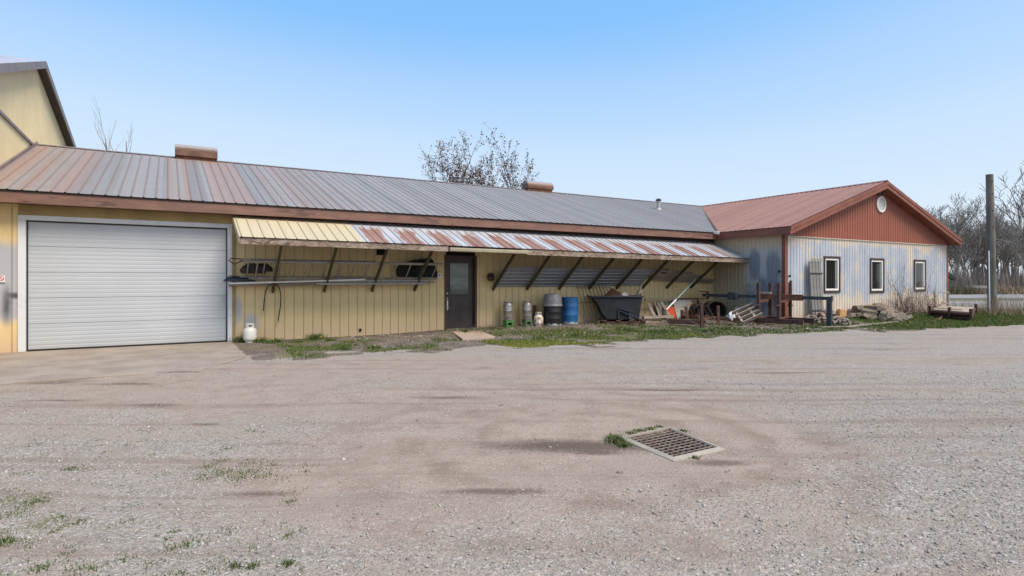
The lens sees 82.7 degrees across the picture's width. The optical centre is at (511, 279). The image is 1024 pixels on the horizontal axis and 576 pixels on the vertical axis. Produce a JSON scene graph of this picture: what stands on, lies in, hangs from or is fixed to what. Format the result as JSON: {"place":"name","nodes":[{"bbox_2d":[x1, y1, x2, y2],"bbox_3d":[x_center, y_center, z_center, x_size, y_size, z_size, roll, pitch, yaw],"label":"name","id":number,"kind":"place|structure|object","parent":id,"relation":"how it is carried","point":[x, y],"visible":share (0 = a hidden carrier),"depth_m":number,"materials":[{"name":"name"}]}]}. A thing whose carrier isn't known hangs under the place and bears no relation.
{"place":"outdoors","nodes":[
{"label":"outdoors","id":0,"kind":"place"},
{"bbox_2d":[0,342,245,384],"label":"concrete apron","id":1,"kind":"object","parent":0,"point":[28,367],"visible":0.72,"depth_m":10.51,"materials":[{"name":"concrete"}]},
{"bbox_2d":[0,298,1023,575],"bbox_3d":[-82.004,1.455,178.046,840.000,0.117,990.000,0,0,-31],"label":"gravel yard","id":2,"kind":"structure","parent":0,"point":[480,458],"depth_m":4.90,"materials":[{"name":"gravel"}]},
{"bbox_2d":[0,55,75,191],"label":"barn","id":3,"kind":"structure","parent":2,"relation":"on","point":[32,114],"depth_m":15.49,"materials":[{"name":"metal"}]},
{"bbox_2d":[92,97,132,151],"bbox_3d":[-23.603,-4.408,33.808,1.666,11.804,2.318,0,0,25],"label":"bare sapling","id":4,"kind":"object","parent":2,"relation":"on","point":[105,144],"visible":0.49,"depth_m":33.90,"materials":[{"name":"grey plant"}]},
{"bbox_2d":[243,323,256,342],"bbox_3d":[-6.266,1.265,13.918,0.304,0.451,0.304,0,0,-31],"label":"gas bottle","id":5,"kind":"object","parent":2,"relation":"on","point":[249,333],"visible":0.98,"depth_m":13.81,"materials":[{"name":"white paint"}]},
{"bbox_2d":[0,325,738,575],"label":"weeds","id":6,"kind":"object","parent":2,"relation":"on","point":[620,440],"visible":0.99,"depth_m":4.44,"materials":[{"name":"green plant"}]},
{"bbox_2d":[0,144,748,352],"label":"workshop building","id":7,"kind":"structure","parent":2,"relation":"on","point":[103,248],"depth_m":14.87,"materials":[{"name":"yellow"}]},
{"bbox_2d":[18,215,231,351],"bbox_3d":[-8.448,0.075,12.987,3.979,2.830,0.122,0,0,-31],"label":"garage door","id":8,"kind":"structure","parent":7,"relation":"in","point":[83,282],"depth_m":12.90,"materials":[{"name":"white metal"}]},
{"bbox_2d":[262,283,280,323],"bbox_3d":[-5.855,0.576,14.246,0.439,1.006,0.270,0,0,-31],"label":"cable loop","id":9,"kind":"object","parent":7,"relation":"hanging from","point":[280,301],"visible":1,"depth_m":14.31,"materials":[{"name":"black rubber"}]},
{"bbox_2d":[229,284,319,285],"bbox_3d":[-5.810,0.123,14.339,2.098,0.053,0.120,0,0,-31],"label":"plank","id":10,"kind":"object","parent":7,"relation":"on","point":[272,285],"visible":0.84,"depth_m":14.26,"materials":[{"name":"grey wood"}]},
{"bbox_2d":[223,277,256,281],"bbox_3d":[-6.469,-0.018,13.836,0.746,0.113,0.204,0,0,-31],"label":"tarp roll","id":11,"kind":"object","parent":10,"relation":"on","point":[233,279],"visible":1,"depth_m":13.74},
{"bbox_2d":[280,281,434,283],"bbox_3d":[-3.970,0.065,15.426,4.097,0.058,0.100,0,0,-31],"label":"plank","id":12,"kind":"object","parent":10,"relation":"on","point":[347,282],"visible":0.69,"depth_m":15.05,"materials":[{"name":"grey wood"}]},
{"bbox_2d":[229,279,364,283],"bbox_3d":[-5.225,0.034,14.412,3.196,0.133,0.040,0,0,-30],"label":"pole","id":13,"kind":"object","parent":7,"relation":"on","point":[295,281],"visible":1,"depth_m":14.31,"materials":[{"name":"grey metal"}]},
{"bbox_2d":[226,258,375,277],"bbox_3d":[-5.125,-0.228,14.346,3.436,0.562,0.551,0,0,-31],"label":"ladder","id":14,"kind":"object","parent":7,"relation":"on","point":[245,260],"visible":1,"depth_m":14.12,"materials":[{"name":"metal"}]},
{"bbox_2d":[240,263,272,273],"bbox_3d":[-6.146,-0.291,14.024,0.760,0.268,0.240,0,0,-31],"label":"dark sack","id":15,"kind":"object","parent":14,"relation":"on","point":[252,268],"visible":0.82,"depth_m":13.94,"materials":[{"name":"plastic"}]},
{"bbox_2d":[248,260,442,279],"bbox_3d":[-4.083,-0.235,14.881,4.814,0.458,0.540,0,0,-31],"label":"ladder","id":16,"kind":"object","parent":7,"relation":"on","point":[335,277],"visible":0.98,"depth_m":14.69,"materials":[{"name":"metal"}]},
{"bbox_2d":[396,258,437,277],"bbox_3d":[-2.602,-0.340,16.101,1.182,0.565,0.311,0,0,-31],"label":"tarp bundle","id":17,"kind":"object","parent":16,"relation":"on","point":[402,270],"visible":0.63,"depth_m":16.02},
{"bbox_2d":[316,282,428,284],"bbox_3d":[-3.623,0.094,15.422,3.020,0.057,0.056,0,0,-31],"label":"pipe","id":18,"kind":"object","parent":7,"relation":"on","point":[372,283],"visible":1,"depth_m":15.36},
{"bbox_2d":[324,280,430,281],"bbox_3d":[-3.502,0.024,15.447,2.903,0.049,0.040,0,0,-31],"label":"pipe","id":19,"kind":"object","parent":7,"relation":"on","point":[377,281],"visible":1,"depth_m":15.41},
{"bbox_2d":[444,251,476,329],"bbox_3d":[-1.527,0.180,17.097,1.046,2.560,0.190,0,0,-31],"label":"entry door","id":20,"kind":"structure","parent":7,"relation":"in","point":[460,268],"depth_m":17.12,"materials":[{"name":"brown paint"}]},
{"bbox_2d":[487,273,494,280],"bbox_3d":[-0.639,-0.091,17.334,0.248,0.266,0.104,0,0,-31],"label":"cable coil","id":21,"kind":"object","parent":7,"relation":"hanging from","point":[490,275],"visible":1,"depth_m":17.30,"materials":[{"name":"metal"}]},
{"bbox_2d":[497,267,651,286],"bbox_3d":[2.127,-0.084,18.770,5.864,0.593,0.708,0,0,-31],"label":"roofing sheet","id":22,"kind":"object","parent":7,"relation":"on","point":[524,276],"visible":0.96,"depth_m":18.58,"materials":[{"name":"metal"}]},
{"bbox_2d":[649,271,700,278],"bbox_3d":[5.894,-0.170,21.005,2.563,0.280,0.197,0,0,-31],"label":"board","id":23,"kind":"object","parent":7,"relation":"on","point":[689,276],"visible":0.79,"depth_m":21.00,"materials":[{"name":"grey wood"}]},
{"bbox_2d":[652,268,692,274],"bbox_3d":[5.741,-0.300,20.769,1.956,0.220,0.126,0,0,-31],"label":"board","id":24,"kind":"object","parent":23,"relation":"on","point":[671,271],"visible":0.93,"depth_m":20.72,"materials":[{"name":"grey wood"}]},
{"bbox_2d":[652,276,714,282],"bbox_3d":[6.327,-0.010,21.460,3.215,0.280,0.197,0,0,-31],"label":"board","id":25,"kind":"object","parent":7,"relation":"on","point":[656,278],"visible":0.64,"depth_m":21.40,"materials":[{"name":"grey wood"}]},
{"bbox_2d":[418,129,498,185],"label":"tree","id":26,"kind":"object","parent":2,"relation":"on","point":[462,178],"visible":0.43,"depth_m":40.20,"materials":[{"name":"brown plant"}]},
{"bbox_2d":[452,331,494,340],"bbox_3d":[-1.099,1.478,15.719,0.893,0.085,2.873,0,0,-13],"label":"doorstep slab","id":27,"kind":"structure","parent":2,"relation":"on","point":[471,335],"depth_m":15.05,"materials":[{"name":"concrete"}]},
{"bbox_2d":[430,123,538,188],"bbox_3d":[-1.052,-4.451,40.068,9.092,11.970,7.943,0,0,-31],"label":"tree","id":28,"kind":"object","parent":2,"relation":"on","point":[515,184],"visible":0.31,"depth_m":38.66,"materials":[{"name":"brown plant"}]},
{"bbox_2d":[503,301,512,326],"bbox_3d":[-0.120,1.023,17.446,0.309,0.775,0.307,0,0,-31],"label":"beer keg","id":29,"kind":"object","parent":2,"relation":"on","point":[507,313],"visible":1,"depth_m":17.33,"materials":[{"name":"silver metal"}]},
{"bbox_2d":[0,308,1023,555],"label":"grass","id":30,"kind":"structure","parent":2,"relation":"on","point":[922,320],"depth_m":16.95,"materials":[{"name":"plant"}]},
{"bbox_2d":[522,301,531,326],"bbox_3d":[0.458,1.023,17.788,0.309,0.775,0.307,0,0,-31],"label":"gas cylinder","id":31,"kind":"object","parent":2,"relation":"on","point":[526,312],"visible":1,"depth_m":17.67,"materials":[{"name":"silver metal"}]},
{"bbox_2d":[533,305,536,322],"bbox_3d":[0.719,1.100,18.198,0.090,0.620,0.060,0,0,-31],"label":"rusty post","id":32,"kind":"object","parent":2,"relation":"on","point":[534,308],"visible":0.54,"depth_m":18.19,"materials":[{"name":"metal"}]},
{"bbox_2d":[534,312,542,325],"bbox_3d":[0.814,1.198,17.882,0.288,0.428,0.288,0,0,-31],"label":"gas bottle","id":33,"kind":"object","parent":2,"relation":"on","point":[538,318],"visible":0.99,"depth_m":17.78,"materials":[{"name":"paint"}]},
{"bbox_2d":[543,306,561,325],"bbox_3d":[1.259,1.083,18.087,0.564,0.660,0.564,0,0,-31],"label":"black barrel","id":34,"kind":"object","parent":2,"relation":"on","point":[552,316],"visible":0.81,"depth_m":17.85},
{"bbox_2d":[543,294,561,306],"bbox_3d":[1.259,0.620,18.087,0.618,0.385,0.618,0,0,-31],"label":"plastic tub","id":35,"kind":"object","parent":34,"relation":"on","point":[552,300],"visible":1,"depth_m":17.85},
{"bbox_2d":[561,297,577,324],"bbox_3d":[1.843,0.980,18.653,0.564,0.860,0.564,0,0,-31],"label":"blue barrel","id":36,"kind":"object","parent":2,"relation":"on","point":[569,310],"visible":0.94,"depth_m":18.41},
{"bbox_2d":[576,284,619,324],"bbox_3d":[2.804,0.785,19.128,1.461,1.317,0.654,0,0,-31],"label":"rebar trellis","id":37,"kind":"object","parent":2,"relation":"on","point":[592,302],"visible":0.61,"depth_m":19.00,"materials":[{"name":"metal"}]},
{"bbox_2d":[480,330,732,348],"bbox_3d":[3.017,1.479,15.468,8.003,0.054,2.041,0,0,-31],"label":"moss","id":38,"kind":"object","parent":2,"relation":"on","point":[519,344],"visible":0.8,"depth_m":13.74,"materials":[{"name":"plant"}]},
{"bbox_2d":[588,295,645,323],"bbox_3d":[3.416,0.964,19.294,1.815,0.910,1.105,0,0,0],"label":"dump hopper","id":39,"kind":"object","parent":2,"relation":"on","point":[626,308],"visible":0.87,"depth_m":18.88,"materials":[{"name":"black paint"}]},
{"bbox_2d":[606,288,620,295],"bbox_3d":[3.443,0.582,19.416,0.701,0.664,0.019,0,0,-2],"label":"rusty plate","id":40,"kind":"object","parent":39,"relation":"in","point":[612,292],"visible":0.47,"depth_m":19.41,"materials":[{"name":"orange metal"}]},
{"bbox_2d":[454,316,823,329],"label":"twig litter","id":41,"kind":"object","parent":2,"relation":"on","point":[735,322],"visible":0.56,"depth_m":18.73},
{"bbox_2d":[637,285,641,318],"bbox_3d":[4.295,0.739,19.601,0.188,1.152,0.191,0,0,4],"label":"wooden post","id":42,"kind":"object","parent":2,"relation":"on","point":[639,291],"visible":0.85,"depth_m":19.57,"materials":[{"name":"grey wood"}]},
{"bbox_2d":[647,302,657,320],"bbox_3d":[4.865,1.108,20.155,0.397,0.662,0.118,0,0,24],"label":"leaning board","id":43,"kind":"object","parent":2,"relation":"on","point":[651,309],"visible":0.77,"depth_m":20.15,"materials":[{"name":"grey wood"}]},
{"bbox_2d":[642,315,673,318],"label":"timber beam","id":44,"kind":"structure","parent":2,"relation":"on","point":[660,316],"depth_m":19.84,"materials":[{"name":"grey wood"}]},
{"bbox_2d":[348,317,973,345],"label":"stone chips","id":45,"kind":"object","parent":2,"relation":"on","point":[867,329],"visible":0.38,"depth_m":17.30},
{"bbox_2d":[657,302,667,318],"bbox_3d":[5.307,1.109,20.416,0.589,0.680,0.038,0,0,-25],"label":"leaning board","id":46,"kind":"object","parent":2,"relation":"on","point":[661,308],"visible":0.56,"depth_m":20.37,"materials":[{"name":"grey wood"}]},
{"bbox_2d":[656,302,673,314],"bbox_3d":[5.552,1.069,20.961,0.842,0.598,0.139,0,0,-31],"label":"pale green sheet","id":47,"kind":"object","parent":2,"relation":"on","point":[667,304],"visible":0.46,"depth_m":20.98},
{"bbox_2d":[660,302,672,318],"bbox_3d":[5.404,1.097,20.328,0.463,0.695,0.090,0,0,20],"label":"leaning board","id":48,"kind":"object","parent":2,"relation":"on","point":[664,308],"visible":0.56,"depth_m":20.32,"materials":[{"name":"grey wood"}]},
{"bbox_2d":[664,307,675,317],"bbox_3d":[5.664,1.158,20.853,0.495,0.419,0.138,0,0,-31],"label":"orange sheet","id":49,"kind":"object","parent":2,"relation":"on","point":[671,310],"visible":0.49,"depth_m":20.90,"materials":[{"name":"red plastic"}]},
{"bbox_2d":[622,427,725,461],"bbox_3d":[1.463,1.783,5.338,0.800,0.614,0.830,0,0,-31],"label":"storm drain","id":50,"kind":"object","parent":2,"relation":"in","point":[672,444],"visible":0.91,"depth_m":5.36,"materials":[{"name":"metal"}]},
{"bbox_2d":[672,298,698,318],"bbox_3d":[6.435,1.048,21.306,1.298,0.797,0.323,0,0,-31],"label":"rusty metal panel","id":51,"kind":"object","parent":2,"relation":"on","point":[680,304],"visible":0.45,"depth_m":21.22,"materials":[{"name":"beige metal"}]},
{"bbox_2d":[689,304,708,316],"bbox_3d":[6.756,1.161,21.125,0.556,0.556,0.720,0,0,-2],"label":"steel drum","id":52,"kind":"object","parent":2,"relation":"on","point":[693,308],"visible":0.62,"depth_m":21.13,"materials":[{"name":"metal"}]},
{"bbox_2d":[684,308,719,326],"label":"dry stalks","id":53,"kind":"object","parent":2,"relation":"on","point":[704,319],"visible":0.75,"depth_m":18.26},
{"bbox_2d":[667,302,739,327],"bbox_3d":[6.197,1.100,19.840,2.185,0.822,3.142,0,0,45],"label":"rusty low stand","id":54,"kind":"object","parent":2,"relation":"on","point":[702,321],"visible":0.85,"depth_m":19.19,"materials":[{"name":"metal"}]},
{"bbox_2d":[644,298,675,299],"bbox_3d":[5.275,0.682,20.629,1.554,0.060,0.090,0,0,-32],"label":"top rail board","id":55,"kind":"object","parent":54,"relation":"on","point":[662,299],"visible":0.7,"depth_m":20.69,"materials":[{"name":"brown wood"}]},
{"bbox_2d":[666,279,695,309],"bbox_3d":[5.967,0.487,20.468,1.782,1.078,0.086,0,0,-41],"label":"telescopic pole","id":56,"kind":"object","parent":54,"relation":"on","point":[676,299],"visible":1,"depth_m":20.40,"materials":[{"name":"white plastic"}]},
{"bbox_2d":[704,301,726,316],"bbox_3d":[7.338,1.104,21.158,0.700,0.700,0.720,0,0,4],"label":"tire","id":57,"kind":"object","parent":2,"relation":"on","point":[711,305],"visible":0.73,"depth_m":21.30,"materials":[{"name":"rubber"}]},
{"bbox_2d":[726,306,738,319],"bbox_3d":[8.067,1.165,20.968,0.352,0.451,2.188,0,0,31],"label":"white sack","id":58,"kind":"object","parent":2,"relation":"on","point":[730,316],"visible":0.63,"depth_m":20.08,"materials":[{"name":"plastic"}]},
{"bbox_2d":[732,303,762,324],"bbox_3d":[7.773,1.110,19.242,0.911,0.715,0.474,0,0,0],"label":"broken pallet","id":59,"kind":"object","parent":2,"relation":"on","point":[748,310],"visible":1,"depth_m":19.25,"materials":[{"name":"grey wood"}]},
{"bbox_2d":[743,283,814,325],"bbox_3d":[8.818,0.790,19.330,1.947,1.400,1.307,0,0,44],"label":"steel rack","id":60,"kind":"object","parent":2,"relation":"on","point":[779,319],"visible":0.77,"depth_m":19.18,"materials":[{"name":"metal"}]},
{"bbox_2d":[699,291,832,325],"bbox_3d":[8.545,0.934,20.006,4.417,1.052,0.371,0,0,43],"label":"square steel tube","id":61,"kind":"object","parent":60,"relation":"on","point":[829,304],"visible":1,"depth_m":19.03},
{"bbox_2d":[760,294,802,300],"bbox_3d":[9.072,0.578,19.647,1.369,0.212,0.200,0,0,43],"label":"sleeve tube","id":62,"kind":"object","parent":61,"relation":"on","point":[794,297],"visible":0.74,"depth_m":19.47,"materials":[{"name":"orange metal"}]},
{"bbox_2d":[808,257,814,314],"bbox_3d":[10.505,0.304,20.386,0.153,2.254,0.179,0,0,-31],"label":"metal channel","id":63,"kind":"object","parent":2,"relation":"on","point":[811,285],"visible":0.73,"depth_m":20.37,"materials":[{"name":"grey metal"}]},
{"bbox_2d":[666,180,961,317],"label":"gabled wing","id":64,"kind":"structure","parent":2,"relation":"on","point":[862,240],"depth_m":22.24,"materials":[{"name":"metal"}]},
{"bbox_2d":[823,256,840,292],"bbox_3d":[11.712,-0.203,21.341,1.024,1.333,0.095,0,0,-31],"label":"window","id":65,"kind":"structure","parent":64,"relation":"in","point":[831,264],"depth_m":21.37,"materials":[{"name":"white plastic"}]},
{"bbox_2d":[870,258,884,292],"bbox_3d":[14.338,-0.179,22.894,1.016,1.353,0.095,0,0,-31],"label":"window","id":66,"kind":"structure","parent":64,"relation":"in","point":[877,265],"depth_m":22.93,"materials":[{"name":"white plastic"}]},
{"bbox_2d":[913,259,925,290],"bbox_3d":[17.205,-0.194,24.588,0.962,1.327,0.095,0,0,-31],"label":"window","id":67,"kind":"structure","parent":64,"relation":"in","point":[919,266],"depth_m":24.59,"materials":[{"name":"white plastic"}]},
{"bbox_2d":[812,257,817,312],"bbox_3d":[10.658,0.304,20.477,0.153,2.254,0.179,0,0,-31],"label":"metal channel","id":68,"kind":"object","parent":2,"relation":"on","point":[814,285],"visible":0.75,"depth_m":20.46,"materials":[{"name":"grey metal"}]},
{"bbox_2d":[815,257,820,312],"bbox_3d":[10.811,0.304,20.567,0.153,2.254,0.179,0,0,-31],"label":"metal channel","id":69,"kind":"object","parent":2,"relation":"on","point":[817,285],"visible":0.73,"depth_m":20.55,"materials":[{"name":"grey metal"}]},
{"bbox_2d":[818,257,823,309],"bbox_3d":[10.964,0.304,20.658,0.153,2.254,0.179,0,0,-31],"label":"metal channel","id":70,"kind":"object","parent":2,"relation":"on","point":[820,284],"visible":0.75,"depth_m":20.64,"materials":[{"name":"grey metal"}]},
{"bbox_2d":[837,309,846,316],"bbox_3d":[12.154,1.308,21.427,0.434,0.526,0.308,0,0,-11],"label":"ochre boulder","id":71,"kind":"object","parent":2,"relation":"on","point":[841,313],"visible":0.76,"depth_m":21.29,"materials":[{"name":"stone"}]},
{"bbox_2d":[849,321,899,325],"bbox_3d":[11.980,1.451,19.212,3.353,0.049,0.140,0,0,-35],"label":"ground plank","id":72,"kind":"object","parent":2,"relation":"on","point":[871,323],"visible":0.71,"depth_m":18.93,"materials":[{"name":"grey wood"}]},
{"bbox_2d":[876,311,887,319],"bbox_3d":[13.100,1.331,20.633,0.371,0.553,0.154,17,18,-47],"label":"flat rock","id":73,"kind":"object","parent":2,"relation":"on","point":[881,316],"visible":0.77,"depth_m":20.51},
{"bbox_2d":[872,266,934,314],"bbox_3d":[15.905,0.505,23.387,5.270,2.450,0.625,0,0,-31],"label":"dry vine","id":74,"kind":"object","parent":2,"relation":"on","point":[906,305],"visible":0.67,"depth_m":23.44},
{"bbox_2d":[909,283,955,313],"bbox_3d":[17.729,0.881,24.450,4.373,1.681,0.653,0,0,-31],"label":"dry vine","id":75,"kind":"object","parent":2,"relation":"on","point":[928,304],"visible":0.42,"depth_m":24.25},
{"bbox_2d":[934,292,948,306],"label":"tube gate","id":76,"kind":"structure","parent":2,"relation":"on","point":[943,297],"depth_m":24.86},
{"bbox_2d":[930,205,964,258],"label":"bare tree","id":77,"kind":"object","parent":2,"relation":"on","point":[946,221],"visible":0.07,"depth_m":77.01,"materials":[{"name":"grey plant"}]},
{"bbox_2d":[928,304,977,319],"bbox_3d":[17.691,1.250,23.328,1.436,0.480,6.459,0,0,40],"label":"steel deck stack","id":78,"kind":"object","parent":2,"relation":"on","point":[958,312],"visible":0.89,"depth_m":22.02,"materials":[{"name":"metal"}]},
{"bbox_2d":[944,218,964,267],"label":"bare tree","id":79,"kind":"object","parent":2,"relation":"on","point":[954,249],"visible":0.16,"depth_m":70.38,"materials":[{"name":"grey plant"}]},
{"bbox_2d":[936,204,985,285],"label":"bare tree","id":80,"kind":"object","parent":2,"relation":"on","point":[961,237],"visible":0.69,"depth_m":69.80,"materials":[{"name":"grey plant"}]},
{"bbox_2d":[948,231,974,279],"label":"bare tree","id":81,"kind":"object","parent":2,"relation":"on","point":[956,255],"visible":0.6,"depth_m":70.05,"materials":[{"name":"grey plant"}]},
{"bbox_2d":[948,239,977,272],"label":"bare tree","id":82,"kind":"object","parent":2,"relation":"on","point":[964,263],"visible":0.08,"depth_m":87.56,"materials":[{"name":"grey plant"}]},
{"bbox_2d":[948,285,978,294],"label":"green shrubs","id":83,"kind":"object","parent":2,"relation":"on","point":[965,290],"visible":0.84,"depth_m":59.12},
{"bbox_2d":[931,191,997,255],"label":"bare tree","id":84,"kind":"object","parent":2,"relation":"on","point":[969,211],"visible":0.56,"depth_m":70.34,"materials":[{"name":"grey plant"}]},
{"bbox_2d":[943,298,987,311],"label":"dry weeds","id":85,"kind":"object","parent":2,"relation":"on","point":[979,308],"visible":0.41,"depth_m":26.65,"materials":[{"name":"beige plant"}]},
{"bbox_2d":[952,227,984,285],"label":"bare tree","id":86,"kind":"object","parent":2,"relation":"on","point":[970,250],"visible":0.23,"depth_m":76.23,"materials":[{"name":"grey plant"}]},
{"bbox_2d":[947,204,1011,273],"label":"bare tree","id":87,"kind":"object","parent":2,"relation":"on","point":[978,231],"visible":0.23,"depth_m":82.39,"materials":[{"name":"grey plant"}]},
{"bbox_2d":[963,230,1000,278],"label":"bare tree","id":88,"kind":"object","parent":2,"relation":"on","point":[975,256],"visible":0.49,"depth_m":73.02,"materials":[{"name":"grey plant"}]},
{"bbox_2d":[961,203,1004,284],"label":"bare tree","id":89,"kind":"object","parent":2,"relation":"on","point":[976,262],"visible":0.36,"depth_m":72.59,"materials":[{"name":"grey plant"}]},
{"bbox_2d":[948,257,1023,290],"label":"undergrowth","id":90,"kind":"object","parent":2,"relation":"on","point":[968,280],"visible":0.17,"depth_m":66.04,"materials":[{"name":"plant"}]},
{"bbox_2d":[951,284,1023,293],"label":"dry grass","id":91,"kind":"structure","parent":2,"relation":"on","point":[1011,290],"depth_m":60.65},
{"bbox_2d":[986,174,996,311],"bbox_3d":[21.331,-1.601,25.874,0.452,6.189,0.391,0,0,-31],"label":"utility pole","id":92,"kind":"object","parent":2,"relation":"on","point":[991,253],"visible":0.9,"depth_m":25.77,"materials":[{"name":"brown wood"}]},
{"bbox_2d":[967,218,1020,284],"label":"bare tree","id":93,"kind":"object","parent":2,"relation":"on","point":[1004,257],"visible":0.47,"depth_m":69.94,"materials":[{"name":"grey plant"}]},
{"bbox_2d":[986,235,1012,275],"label":"bare tree","id":94,"kind":"object","parent":2,"relation":"on","point":[997,262],"visible":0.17,"depth_m":81.59,"materials":[{"name":"grey plant"}]},
{"bbox_2d":[982,292,1023,315],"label":"dry weeds","id":95,"kind":"object","parent":2,"relation":"on","point":[1008,309],"visible":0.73,"depth_m":24.86,"materials":[{"name":"beige plant"}]},
{"bbox_2d":[995,205,1023,252],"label":"bare tree","id":96,"kind":"object","parent":2,"relation":"on","point":[1005,221],"visible":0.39,"depth_m":74.98,"materials":[{"name":"grey plant"}]},
{"bbox_2d":[996,220,1022,282],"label":"bare tree","id":97,"kind":"object","parent":2,"relation":"on","point":[1006,266],"visible":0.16,"depth_m":80.16,"materials":[{"name":"grey plant"}]},
{"bbox_2d":[996,232,1023,268],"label":"bare tree","id":98,"kind":"object","parent":2,"relation":"on","point":[1017,254],"visible":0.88,"depth_m":68.87,"materials":[{"name":"grey plant"}]},
{"bbox_2d":[996,234,1023,283],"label":"bare tree","id":99,"kind":"object","parent":2,"relation":"on","point":[1014,254],"visible":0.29,"depth_m":77.71,"materials":[{"name":"grey plant"}]},
{"bbox_2d":[1007,231,1023,284],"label":"bare tree","id":100,"kind":"object","parent":2,"relation":"on","point":[1016,250],"visible":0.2,"depth_m":78.91,"materials":[{"name":"grey plant"}]},
{"bbox_3d":[13.026,1.366,20.705,0.328,0.095,0.196,-10,3,-11],"label":"flat rock","id":101,"kind":"object","parent":2,"relation":"on","visible":0},
{"bbox_2d":[885,313,895,318],"bbox_3d":[13.301,1.297,20.634,0.503,0.161,0.390,-16,-11,13],"label":"flat rock","id":102,"kind":"object","parent":101,"relation":"on","point":[891,315],"visible":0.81,"depth_m":20.46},
{"bbox_2d":[0,0,1023,278],"label":"sky","id":103,"kind":"structure","parent":0,"point":[691,102],"materials":[{"name":"blue"}]},
{"bbox_2d":[949,294,1023,297],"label":"road","id":104,"kind":"structure","parent":0,"point":[981,295],"depth_m":51.99,"materials":[{"name":"asphalt"}]},
{"bbox_2d":[949,301,1023,308],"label":"drive","id":105,"kind":"structure","parent":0,"point":[973,303],"depth_m":36.60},
{"bbox_2d":[980,163,1023,247],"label":"bare tree","id":106,"kind":"object","parent":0,"point":[1020,207],"visible":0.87,"depth_m":58.30,"materials":[{"name":"grey plant"}]},
{"bbox_3d":[12.908,1.246,20.890,0.368,0.108,0.183,23,7,39],"label":"flat rock","id":107,"kind":"object","parent":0,"visible":0},
{"bbox_2d":[860,308,877,313],"bbox_3d":[12.944,1.125,21.095,0.574,0.138,0.378,2,21,19],"label":"flat rock","id":108,"kind":"object","parent":107,"relation":"on","point":[865,310],"visible":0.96,"depth_m":21.01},
{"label":"flat rock","id":109,"kind":"object","parent":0,"visible":0},
{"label":"flat rock","id":110,"kind":"object","parent":109,"relation":"on","visible":0},
{"bbox_2d":[864,305,881,310],"bbox_3d":[13.159,1.009,21.188,0.384,0.189,0.646,-9,5,-28],"label":"flat rock","id":111,"kind":"object","parent":110,"relation":"on","point":[877,307],"visible":0.85,"depth_m":21.03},
{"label":"flat rock","id":112,"kind":"object","parent":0,"visible":0},
{"bbox_2d":[878,307,894,313],"bbox_3d":[13.521,1.130,21.028,0.565,0.165,0.464,11,40,30],"label":"flat rock","id":113,"kind":"object","parent":112,"relation":"on","point":[890,309],"visible":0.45,"depth_m":20.97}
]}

